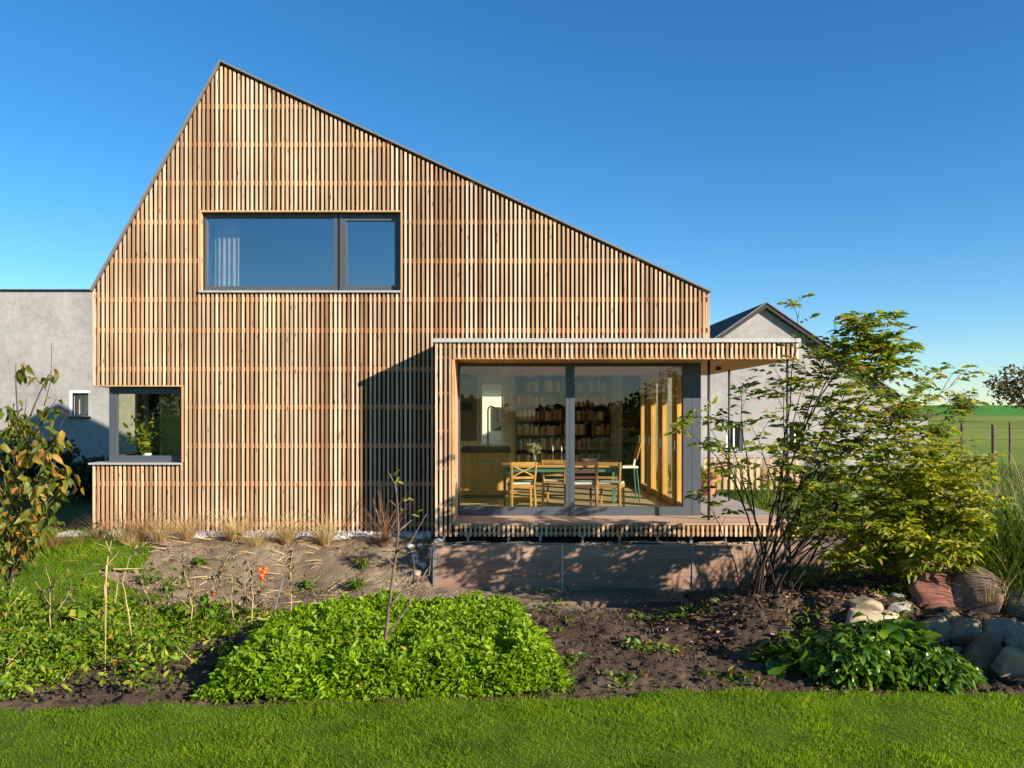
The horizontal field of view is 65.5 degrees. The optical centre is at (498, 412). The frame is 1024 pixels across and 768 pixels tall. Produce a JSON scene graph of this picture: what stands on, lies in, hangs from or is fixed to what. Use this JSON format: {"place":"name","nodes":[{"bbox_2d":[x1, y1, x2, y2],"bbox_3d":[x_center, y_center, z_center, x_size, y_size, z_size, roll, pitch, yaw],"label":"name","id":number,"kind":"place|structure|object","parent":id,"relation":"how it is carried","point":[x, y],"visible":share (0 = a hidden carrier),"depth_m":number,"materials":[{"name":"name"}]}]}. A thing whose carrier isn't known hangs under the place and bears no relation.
{"place":"outdoors","nodes":[
{"label":"outdoors","id":0,"kind":"place"},
{"bbox_2d":[0,527,164,609],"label":"grass verge","id":1,"kind":"object","parent":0,"point":[55,575],"depth_m":10.87,"materials":[{"name":"green plant"}]},
{"bbox_2d":[120,536,733,611],"bbox_3d":[-0.540,2.204,10.930,9.660,0.662,2.460,0,0,0],"label":"gravel bed","id":2,"kind":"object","parent":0,"point":[325,556],"depth_m":11.27,"materials":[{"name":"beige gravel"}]},
{"bbox_2d":[156,504,226,540],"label":"dry grass tuft","id":3,"kind":"object","parent":2,"relation":"on","point":[184,532],"visible":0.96,"depth_m":12.00,"materials":[{"name":"plant"}]},
{"bbox_2d":[195,503,273,542],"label":"dry grass tuft","id":4,"kind":"object","parent":2,"relation":"on","point":[229,531],"visible":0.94,"depth_m":11.96,"materials":[{"name":"plant"}]},
{"bbox_2d":[61,533,434,603],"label":"straw litter","id":5,"kind":"object","parent":2,"relation":"on","point":[201,538],"visible":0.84,"depth_m":11.50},
{"bbox_2d":[226,522,285,547],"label":"dry grass tuft","id":6,"kind":"object","parent":2,"relation":"on","point":[256,539],"visible":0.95,"depth_m":11.80,"materials":[{"name":"plant"}]},
{"bbox_2d":[299,509,354,545],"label":"dry grass tuft","id":7,"kind":"object","parent":2,"relation":"on","point":[324,539],"visible":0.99,"depth_m":11.88,"materials":[{"name":"plant"}]},
{"bbox_2d":[344,574,369,590],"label":"weed plant","id":8,"kind":"object","parent":2,"relation":"on","point":[357,583],"visible":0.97,"depth_m":10.87,"materials":[{"name":"green plant"}]},
{"bbox_2d":[37,536,694,598],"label":"weeds","id":9,"kind":"object","parent":2,"relation":"on","point":[345,584],"visible":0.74,"depth_m":11.11,"materials":[{"name":"green plant"}]},
{"bbox_2d":[111,538,765,607],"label":"ground pebbles","id":10,"kind":"object","parent":2,"relation":"on","point":[608,542],"visible":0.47,"depth_m":11.51,"materials":[{"name":"beige stone"}]},
{"bbox_2d":[460,446,510,497],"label":"kitchen island","id":11,"kind":"structure","parent":0,"point":[481,472],"depth_m":15.00,"materials":[{"name":"wood"}]},
{"bbox_2d":[0,689,1023,767],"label":"lawn","id":12,"kind":"structure","parent":0,"point":[713,755],"depth_m":6.00,"materials":[{"name":"green plant"}]},
{"bbox_2d":[0,566,1023,712],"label":"soil bed","id":13,"kind":"object","parent":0,"point":[657,670],"visible":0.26,"depth_m":7.80,"materials":[{"name":"brown soil"}]},
{"bbox_2d":[35,564,75,630],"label":"dry stalk","id":14,"kind":"object","parent":13,"relation":"on","point":[51,588],"visible":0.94,"depth_m":8.20,"materials":[{"name":"plant"}]},
{"bbox_2d":[22,627,113,667],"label":"vegetable plant","id":15,"kind":"object","parent":13,"relation":"on","point":[88,633],"visible":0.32,"depth_m":7.71,"materials":[{"name":"green plant"}]},
{"bbox_2d":[50,596,127,627],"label":"vegetable plant","id":16,"kind":"object","parent":13,"relation":"on","point":[80,612],"visible":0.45,"depth_m":8.83,"materials":[{"name":"green plant"}]},
{"bbox_2d":[92,522,143,671],"bbox_3d":[-3.752,1.925,7.676,0.535,1.692,0.418,0,0,18],"label":"tomato plant","id":17,"kind":"object","parent":13,"relation":"on","point":[106,587],"visible":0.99,"depth_m":7.63,"materials":[{"name":"beige plant"}]},
{"bbox_2d":[125,561,156,631],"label":"dry stalk","id":18,"kind":"object","parent":13,"relation":"on","point":[140,590],"visible":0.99,"depth_m":8.48,"materials":[{"name":"brown plant"}]},
{"bbox_2d":[0,597,290,667],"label":"withered stalks","id":19,"kind":"object","parent":13,"relation":"on","point":[153,637],"visible":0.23,"depth_m":7.87,"materials":[{"name":"plant"}]},
{"bbox_2d":[0,586,303,701],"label":"vegetable leaves","id":20,"kind":"object","parent":13,"relation":"on","point":[33,632],"visible":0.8,"depth_m":7.95,"materials":[{"name":"green plant"}]},
{"bbox_2d":[0,578,32,621],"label":"weedy plant","id":21,"kind":"object","parent":20,"relation":"on","point":[10,597],"visible":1,"depth_m":9.00,"materials":[{"name":"green plant"}]},
{"bbox_2d":[42,560,94,607],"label":"weedy plant","id":22,"kind":"object","parent":20,"relation":"on","point":[84,578],"visible":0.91,"depth_m":9.30,"materials":[{"name":"green plant"}]},
{"bbox_2d":[146,559,189,605],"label":"tomato plant","id":23,"kind":"object","parent":13,"relation":"on","point":[168,585],"visible":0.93,"depth_m":9.32,"materials":[{"name":"green plant"}]},
{"bbox_2d":[171,565,194,631],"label":"dry stalk","id":24,"kind":"object","parent":13,"relation":"on","point":[188,586],"visible":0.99,"depth_m":8.69,"materials":[{"name":"plant"}]},
{"bbox_2d":[176,593,250,628],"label":"vegetable plant","id":25,"kind":"object","parent":13,"relation":"on","point":[211,612],"visible":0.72,"depth_m":9.06,"materials":[{"name":"green plant"}]},
{"bbox_2d":[190,533,241,617],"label":"tomato plant","id":26,"kind":"object","parent":13,"relation":"on","point":[213,592],"visible":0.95,"depth_m":9.01,"materials":[{"name":"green plant"}]},
{"bbox_2d":[233,543,269,623],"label":"tomato plant","id":27,"kind":"object","parent":13,"relation":"on","point":[263,570],"visible":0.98,"depth_m":8.90,"materials":[{"name":"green plant"}]},
{"bbox_2d":[189,586,574,704],"bbox_3d":[-0.990,2.227,8.025,3.349,0.532,2.777,0,0,0],"label":"green manure","id":28,"kind":"object","parent":13,"relation":"on","point":[474,641],"visible":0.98,"depth_m":7.05,"materials":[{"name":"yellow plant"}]},
{"bbox_2d":[377,469,431,639],"bbox_3d":[-0.870,1.386,7.396,0.495,1.724,0.456,0,0,0],"label":"bare sapling","id":29,"kind":"object","parent":28,"relation":"on","point":[386,626],"visible":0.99,"depth_m":7.39,"materials":[{"name":"brown plant"}]},
{"bbox_2d":[525,562,976,698],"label":"weeds","id":30,"kind":"object","parent":13,"relation":"on","point":[637,642],"visible":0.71,"depth_m":8.21,"materials":[{"name":"green plant"}]},
{"bbox_2d":[746,631,841,678],"bbox_3d":[2.949,2.295,7.608,1.141,0.416,0.919,0,0,0],"label":"rhubarb plant","id":31,"kind":"object","parent":13,"relation":"on","point":[786,659],"visible":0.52,"depth_m":7.58,"materials":[{"name":"green plant"}]},
{"bbox_2d":[797,626,920,691],"bbox_3d":[3.308,2.233,7.282,1.084,0.498,0.865,0,0,0],"label":"chard plant","id":32,"kind":"object","parent":13,"relation":"on","point":[863,663],"visible":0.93,"depth_m":7.14,"materials":[{"name":"green plant"}]},
{"bbox_2d":[845,607,899,626],"bbox_3d":[3.798,2.139,8.188,0.623,0.228,0.340,0,0,-32],"label":"boulder","id":33,"kind":"object","parent":13,"relation":"on","point":[875,615],"visible":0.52,"depth_m":8.10,"materials":[{"name":"stone"}]},
{"bbox_2d":[847,596,883,610],"bbox_3d":[3.827,2.059,8.343,0.303,0.241,0.283,0,0,0],"label":"boulder","id":34,"kind":"object","parent":33,"relation":"on","point":[862,602],"visible":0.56,"depth_m":8.25,"materials":[{"name":"stone"}]},
{"bbox_2d":[815,611,944,658],"bbox_3d":[3.662,2.110,7.609,1.240,0.473,0.857,0,0,0],"label":"chard plant","id":35,"kind":"object","parent":13,"relation":"on","point":[893,628],"visible":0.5,"depth_m":7.54,"materials":[{"name":"green plant"}]},
{"bbox_2d":[887,601,910,611],"bbox_3d":[4.165,2.071,8.319,0.288,0.188,0.177,0,0,0],"label":"stone","id":36,"kind":"object","parent":13,"relation":"on","point":[896,607],"visible":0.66,"depth_m":8.27,"materials":[{"name":"white stone"}]},
{"bbox_2d":[908,571,953,608],"bbox_3d":[4.633,1.994,8.487,0.511,0.593,0.390,0,0,0],"label":"boulder","id":37,"kind":"object","parent":13,"relation":"on","point":[932,589],"visible":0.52,"depth_m":8.38,"materials":[{"name":"stone"}]},
{"bbox_2d":[921,616,951,634],"bbox_3d":[4.380,2.180,8.003,0.442,0.256,0.281,0,0,0],"label":"boulder","id":38,"kind":"object","parent":13,"relation":"on","point":[942,624],"visible":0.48,"depth_m":7.90,"materials":[{"name":"stone"}]},
{"bbox_2d":[886,640,987,694],"bbox_3d":[3.935,2.277,7.233,1.004,0.394,0.842,0,0,0],"label":"chard plant","id":39,"kind":"object","parent":13,"relation":"on","point":[933,667],"visible":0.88,"depth_m":7.03,"materials":[{"name":"green plant"}]},
{"bbox_2d":[950,617,982,644],"bbox_3d":[4.661,2.228,7.935,0.438,0.398,0.322,0,0,0],"label":"boulder","id":40,"kind":"object","parent":13,"relation":"on","point":[966,630],"visible":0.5,"depth_m":7.80,"materials":[{"name":"stone"}]},
{"bbox_2d":[952,566,1005,615],"bbox_3d":[5.047,1.982,8.433,0.569,0.723,0.483,0,0,28],"label":"boulder","id":41,"kind":"object","parent":13,"relation":"on","point":[964,597],"visible":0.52,"depth_m":8.25,"materials":[{"name":"stone"}]},
{"bbox_2d":[936,541,1023,604],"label":"tall grass","id":42,"kind":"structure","parent":13,"relation":"on","point":[995,595],"depth_m":8.12,"materials":[{"name":"plant"}]},
{"bbox_2d":[960,631,1002,671],"bbox_3d":[4.569,2.306,7.559,0.403,0.441,0.268,0,0,-30],"label":"boulder","id":43,"kind":"object","parent":13,"relation":"on","point":[983,649],"visible":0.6,"depth_m":7.52,"materials":[{"name":"stone"}]},
{"bbox_2d":[982,618,1023,644],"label":"boulder","id":44,"kind":"object","parent":13,"relation":"on","point":[998,627],"visible":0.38,"depth_m":7.84,"materials":[{"name":"stone"}]},
{"bbox_2d":[990,646,1023,677],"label":"boulder","id":45,"kind":"object","parent":13,"relation":"on","point":[1008,661],"visible":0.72,"depth_m":7.33,"materials":[{"name":"stone"}]},
{"bbox_2d":[1002,589,1023,616],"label":"boulder","id":46,"kind":"object","parent":13,"relation":"on","point":[1019,611],"visible":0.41,"depth_m":8.20,"materials":[{"name":"stone"}]},
{"bbox_2d":[0,405,1023,620],"bbox_3d":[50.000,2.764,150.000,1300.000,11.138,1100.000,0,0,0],"label":"ground","id":47,"kind":"structure","parent":0,"point":[999,417],"depth_m":15.89,"materials":[{"name":"green plant"}]},
{"bbox_2d":[0,437,80,488],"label":"dark shrub","id":48,"kind":"object","parent":47,"relation":"on","point":[68,456],"visible":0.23,"depth_m":18.32,"materials":[{"name":"green plant"}]},
{"bbox_2d":[0,342,83,599],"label":"autumn tree","id":49,"kind":"object","parent":47,"relation":"on","point":[27,537],"visible":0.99,"depth_m":9.48,"materials":[{"name":"green plant"}]},
{"bbox_2d":[41,520,91,549],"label":"dry grass tuft","id":50,"kind":"object","parent":47,"relation":"on","point":[51,545],"visible":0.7,"depth_m":11.57,"materials":[{"name":"plant"}]},
{"bbox_2d":[0,289,134,463],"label":"grey barn","id":51,"kind":"structure","parent":47,"relation":"on","point":[34,323],"depth_m":27.40,"materials":[{"name":"grey plaster"},{"name":"dark steel"},{"name":"glass"}]},
{"bbox_2d":[67,390,90,417],"bbox_3d":[-14.409,-0.274,27.540,0.767,0.970,0.520,0,0,0],"label":"window","id":52,"kind":"structure","parent":51,"relation":"in","point":[81,396],"depth_m":27.52,"materials":[{"name":"metal"}]},
{"bbox_2d":[54,454,108,500],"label":"dark shrub","id":53,"kind":"object","parent":47,"relation":"on","point":[83,469],"visible":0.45,"depth_m":17.09,"materials":[{"name":"green plant"}]},
{"bbox_2d":[71,506,130,538],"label":"dry grass tuft","id":54,"kind":"object","parent":47,"relation":"on","point":[94,529],"visible":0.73,"depth_m":12.01,"materials":[{"name":"plant"}]},
{"bbox_2d":[91,515,154,544],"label":"dry grass tuft","id":55,"kind":"object","parent":47,"relation":"on","point":[129,540],"visible":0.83,"depth_m":11.84,"materials":[{"name":"plant"}]},
{"bbox_2d":[97,497,179,542],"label":"dry grass tuft","id":56,"kind":"object","parent":47,"relation":"on","point":[143,534],"visible":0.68,"depth_m":12.04,"materials":[{"name":"plant"}]},
{"bbox_2d":[123,511,197,544],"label":"dry grass tuft","id":57,"kind":"object","parent":47,"relation":"on","point":[158,536],"visible":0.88,"depth_m":11.92,"materials":[{"name":"plant"}]},
{"bbox_2d":[58,535,430,539],"bbox_3d":[-3.893,1.933,12.140,5.714,0.114,0.040,0,0,0],"label":"edging strip","id":58,"kind":"object","parent":47,"relation":"on","point":[335,536],"visible":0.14,"depth_m":12.12,"materials":[{"name":"white paint"}]},
{"bbox_2d":[56,529,434,537],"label":"gravel","id":59,"kind":"structure","parent":47,"relation":"on","point":[355,532],"depth_m":12.24,"materials":[{"name":"grey gravel"}]},
{"bbox_2d":[251,504,321,544],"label":"dry grass tuft","id":60,"kind":"object","parent":47,"relation":"on","point":[287,537],"visible":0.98,"depth_m":11.90,"materials":[{"name":"plant"}]},
{"bbox_2d":[332,483,434,547],"bbox_3d":[-1.742,1.524,11.882,1.772,1.026,1.813,0,0,0],"label":"dry grass tuft","id":61,"kind":"object","parent":47,"relation":"on","point":[384,538],"visible":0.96,"depth_m":11.82,"materials":[{"name":"plant"}]},
{"bbox_2d":[88,59,800,543],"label":"timber house","id":62,"kind":"structure","parent":47,"relation":"on","point":[358,323],"depth_m":12.50,"materials":[{"name":"brown wood"}]},
{"bbox_2d":[88,384,184,465],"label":"window","id":63,"kind":"structure","parent":62,"relation":"in","point":[115,458],"depth_m":12.66,"materials":[{"name":"grey metal"}]},
{"bbox_2d":[123,406,165,454],"bbox_3d":[-5.572,0.444,12.970,1.145,1.106,0.478,0,0,0],"label":"houseplant","id":64,"kind":"object","parent":62,"relation":"on","point":[146,435],"visible":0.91,"depth_m":12.99,"materials":[{"name":"green plant"}]},
{"bbox_2d":[160,387,180,454],"bbox_3d":[-5.435,0.350,13.201,0.370,2.300,0.073,0,0,0],"label":"curtain","id":65,"kind":"object","parent":62,"relation":"hanging from","point":[170,413],"visible":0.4,"depth_m":13.20,"materials":[{"name":"green fabric"}]},
{"bbox_2d":[215,219,239,285],"bbox_3d":[-4.420,-2.425,12.980,0.400,2.150,0.076,0,0,0],"label":"curtain","id":66,"kind":"object","parent":62,"relation":"hanging from","point":[227,231],"visible":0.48,"depth_m":12.98,"materials":[{"name":"fabric"}]},
{"bbox_2d":[198,210,402,292],"bbox_3d":[-3.107,-2.522,12.575,3.186,1.291,0.230,0,0,0],"label":"window","id":67,"kind":"structure","parent":62,"relation":"in","point":[340,221],"depth_m":12.61,"materials":[{"name":"grey metal"}]},
{"bbox_2d":[460,376,476,440],"bbox_3d":[-0.885,-0.086,18.760,0.730,1.509,0.660,0,0,0],"label":"wall cabinet","id":68,"kind":"object","parent":62,"relation":"attached to","point":[468,408],"depth_m":18.45,"materials":[{"name":"grey laminate"}]},
{"bbox_2d":[480,382,503,444],"bbox_3d":[-0.165,0.040,19.090,0.560,1.510,0.060,0,0,0],"label":"window","id":69,"kind":"structure","parent":62,"relation":"in","point":[481,383],"depth_m":19.06,"materials":[{"name":"white paint"}]},
{"bbox_2d":[507,462,536,505],"bbox_3d":[0.374,1.208,12.946,0.437,0.824,0.488,0,0,-7],"label":"dining chair","id":70,"kind":"object","parent":62,"relation":"on","point":[529,484],"visible":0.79,"depth_m":12.76,"materials":[{"name":"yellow wood"}]},
{"bbox_2d":[541,460,564,505],"bbox_3d":[0.972,1.208,13.517,0.438,0.824,0.488,0,0,14],"label":"dining chair","id":71,"kind":"object","parent":62,"relation":"on","point":[552,481],"visible":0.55,"depth_m":13.36,"materials":[{"name":"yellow wood"}]},
{"bbox_2d":[502,462,622,505],"bbox_3d":[1.055,1.249,13.660,2.010,0.740,0.880,0,0,0],"label":"dining table","id":72,"kind":"object","parent":62,"relation":"on","point":[552,467],"visible":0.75,"depth_m":13.27,"materials":[{"name":"wood"}]},
{"bbox_2d":[516,376,609,480],"bbox_3d":[1.520,0.380,18.929,2.228,2.479,0.318,0,0,0],"label":"bookcase","id":73,"kind":"object","parent":62,"relation":"on","point":[559,400],"visible":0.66,"depth_m":19.07,"materials":[{"name":"brown wood"}]},
{"bbox_2d":[458,363,700,515],"bbox_3d":[1.259,0.424,12.508,3.803,2.384,0.125,0,0,0],"label":"window","id":74,"kind":"structure","parent":62,"relation":"in","point":[690,372],"depth_m":12.45,"materials":[{"name":"metal"}]},
{"bbox_2d":[575,462,598,505],"bbox_3d":[1.363,1.208,12.966,0.437,0.824,0.488,0,0,-6],"label":"dining chair","id":75,"kind":"object","parent":62,"relation":"on","point":[590,484],"visible":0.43,"depth_m":12.78,"materials":[{"name":"wood"}]},
{"bbox_2d":[594,462,624,505],"bbox_3d":[1.810,1.208,12.938,0.437,0.824,0.488,0,0,17],"label":"dining chair","id":76,"kind":"object","parent":62,"relation":"on","point":[602,484],"visible":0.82,"depth_m":12.78,"materials":[{"name":"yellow wood"}]},
{"bbox_2d":[615,442,641,501],"bbox_3d":[2.361,1.089,14.600,0.453,1.062,0.431,0,0,0],"label":"dining chair","id":77,"kind":"object","parent":62,"relation":"on","point":[636,454],"visible":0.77,"depth_m":14.51,"materials":[{"name":"teal paint"}]},
{"bbox_2d":[639,375,646,490],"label":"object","id":78,"kind":"structure","parent":62,"relation":"in","point":[643,379],"depth_m":16.85,"materials":[{"name":"yellow wood"}]},
{"bbox_2d":[649,372,657,496],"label":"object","id":79,"kind":"structure","parent":62,"relation":"in","point":[654,376],"depth_m":15.75,"materials":[{"name":"yellow wood"}]},
{"bbox_2d":[660,369,671,504],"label":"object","id":80,"kind":"structure","parent":62,"relation":"in","point":[665,374],"depth_m":14.65,"materials":[{"name":"yellow wood"}]},
{"bbox_2d":[674,367,680,505],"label":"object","id":81,"kind":"structure","parent":62,"relation":"in","point":[677,444],"depth_m":13.45,"materials":[{"name":"yellow wood"}]},
{"bbox_2d":[701,462,724,494],"bbox_3d":[4.090,1.290,15.579,0.670,0.654,0.554,0,0,37],"label":"flower pot","id":82,"kind":"object","parent":62,"relation":"on","point":[713,480],"visible":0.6,"depth_m":15.49,"materials":[{"name":"ceramic"}]},
{"bbox_2d":[482,385,500,442],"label":"white house","id":83,"kind":"structure","parent":47,"relation":"on","point":[491,395],"depth_m":31.00,"materials":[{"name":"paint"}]},
{"bbox_2d":[492,407,500,429],"bbox_3d":[-0.025,0.250,30.968,0.450,0.900,0.056,0,0,0],"label":"window","id":84,"kind":"structure","parent":83,"relation":"in","point":[496,425],"depth_m":30.94,"materials":[{"name":"glass"}]},
{"bbox_2d":[526,600,681,607],"bbox_3d":[1.350,2.475,10.220,2.001,0.110,0.050,0,0,-1],"label":"edging board","id":85,"kind":"object","parent":47,"relation":"on","point":[617,604],"visible":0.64,"depth_m":10.20,"materials":[{"name":"brown wood"}]},
{"bbox_2d":[437,540,779,544],"bbox_3d":[1.626,1.892,11.424,5.187,0.080,0.395,0,0,0],"label":"deck edge","id":86,"kind":"object","parent":47,"relation":"on","point":[538,543],"visible":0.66,"depth_m":11.41,"materials":[{"name":"brown wood"}]},
{"bbox_2d":[433,534,824,590],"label":"retaining wall","id":87,"kind":"structure","parent":47,"relation":"on","point":[574,567],"depth_m":11.16,"materials":[{"name":"grey concrete"}]},
{"bbox_2d":[656,455,799,489],"bbox_3d":[4.900,1.288,17.015,3.100,0.725,0.090,0,0,0],"label":"slatted fence","id":88,"kind":"object","parent":47,"relation":"on","point":[738,457],"visible":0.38,"depth_m":17.00,"materials":[{"name":"brown wood"}]},
{"bbox_2d":[656,302,900,474],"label":"grey house","id":89,"kind":"structure","parent":47,"relation":"on","point":[766,320],"depth_m":24.00,"materials":[{"name":"paint"}]},
{"bbox_2d":[727,422,741,450],"bbox_3d":[7.118,0.732,24.198,0.506,0.878,0.195,0,0,0],"label":"window","id":90,"kind":"structure","parent":89,"relation":"in","point":[736,435],"depth_m":24.28,"materials":[{"name":"white paint"}]},
{"bbox_2d":[634,566,1000,659],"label":"mulch","id":91,"kind":"object","parent":47,"relation":"on","point":[794,593],"visible":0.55,"depth_m":8.68,"materials":[{"name":"brown plant"}]},
{"bbox_2d":[768,566,819,590],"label":"seedling","id":92,"kind":"object","parent":91,"relation":"on","point":[809,577],"visible":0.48,"depth_m":9.14,"materials":[{"name":"green plant"}]},
{"bbox_2d":[796,550,852,585],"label":"seedling","id":93,"kind":"object","parent":47,"relation":"on","point":[815,573],"visible":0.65,"depth_m":9.13,"materials":[{"name":"green plant"}]},
{"bbox_2d":[663,293,1000,597],"bbox_3d":[3.775,0.377,8.893,4.058,3.441,1.739,0,0,0],"label":"elder shrub","id":94,"kind":"object","parent":47,"relation":"on","point":[875,346],"visible":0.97,"depth_m":8.82,"materials":[{"name":"green plant"}]},
{"bbox_2d":[889,405,937,468],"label":"shed","id":95,"kind":"structure","parent":47,"relation":"on","point":[925,422],"depth_m":25.00,"materials":[{"name":"tile"}]},
{"bbox_2d":[810,430,1018,589],"bbox_3d":[4.617,1.131,8.890,2.382,1.880,1.856,0,0,0],"label":"golden shrub","id":96,"kind":"object","parent":47,"relation":"on","point":[921,545],"visible":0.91,"depth_m":8.54,"materials":[{"name":"green plant"}]},
{"bbox_2d":[942,389,983,415],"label":"field shrub","id":97,"kind":"object","parent":47,"relation":"on","point":[970,407],"visible":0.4,"depth_m":119.73,"materials":[{"name":"green plant"}]},
{"bbox_2d":[916,459,1023,592],"bbox_3d":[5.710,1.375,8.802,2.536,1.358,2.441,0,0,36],"label":"tall grass","id":98,"kind":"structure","parent":47,"relation":"on","point":[1015,553],"depth_m":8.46,"materials":[{"name":"green plant"}]},
{"bbox_2d":[950,548,1023,613],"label":"tall grass","id":99,"kind":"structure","parent":47,"relation":"on","point":[1020,594],"depth_m":8.19,"materials":[{"name":"green plant"}]},
{"bbox_2d":[983,364,1023,408],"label":"tree","id":100,"kind":"object","parent":47,"relation":"on","point":[1011,388],"visible":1,"depth_m":74.82,"materials":[{"name":"green plant"}]},
{"bbox_2d":[1004,628,1023,649],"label":"boulder","id":101,"kind":"object","parent":47,"relation":"on","point":[1014,637],"visible":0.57,"depth_m":7.68,"materials":[{"name":"stone"}]},
{"bbox_2d":[0,0,1023,404],"label":"sky","id":102,"kind":"structure","parent":0,"point":[867,156],"materials":[{"name":"blue"}]},
{"bbox_2d":[656,453,1023,538],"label":"meadow grass","id":103,"kind":"structure","parent":0,"point":[760,496],"depth_m":17.96,"materials":[{"name":"green plant"}]},
{"bbox_2d":[864,440,1023,521],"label":"tall grass","id":104,"kind":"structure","parent":0,"point":[998,492],"depth_m":13.37,"materials":[{"name":"plant"}]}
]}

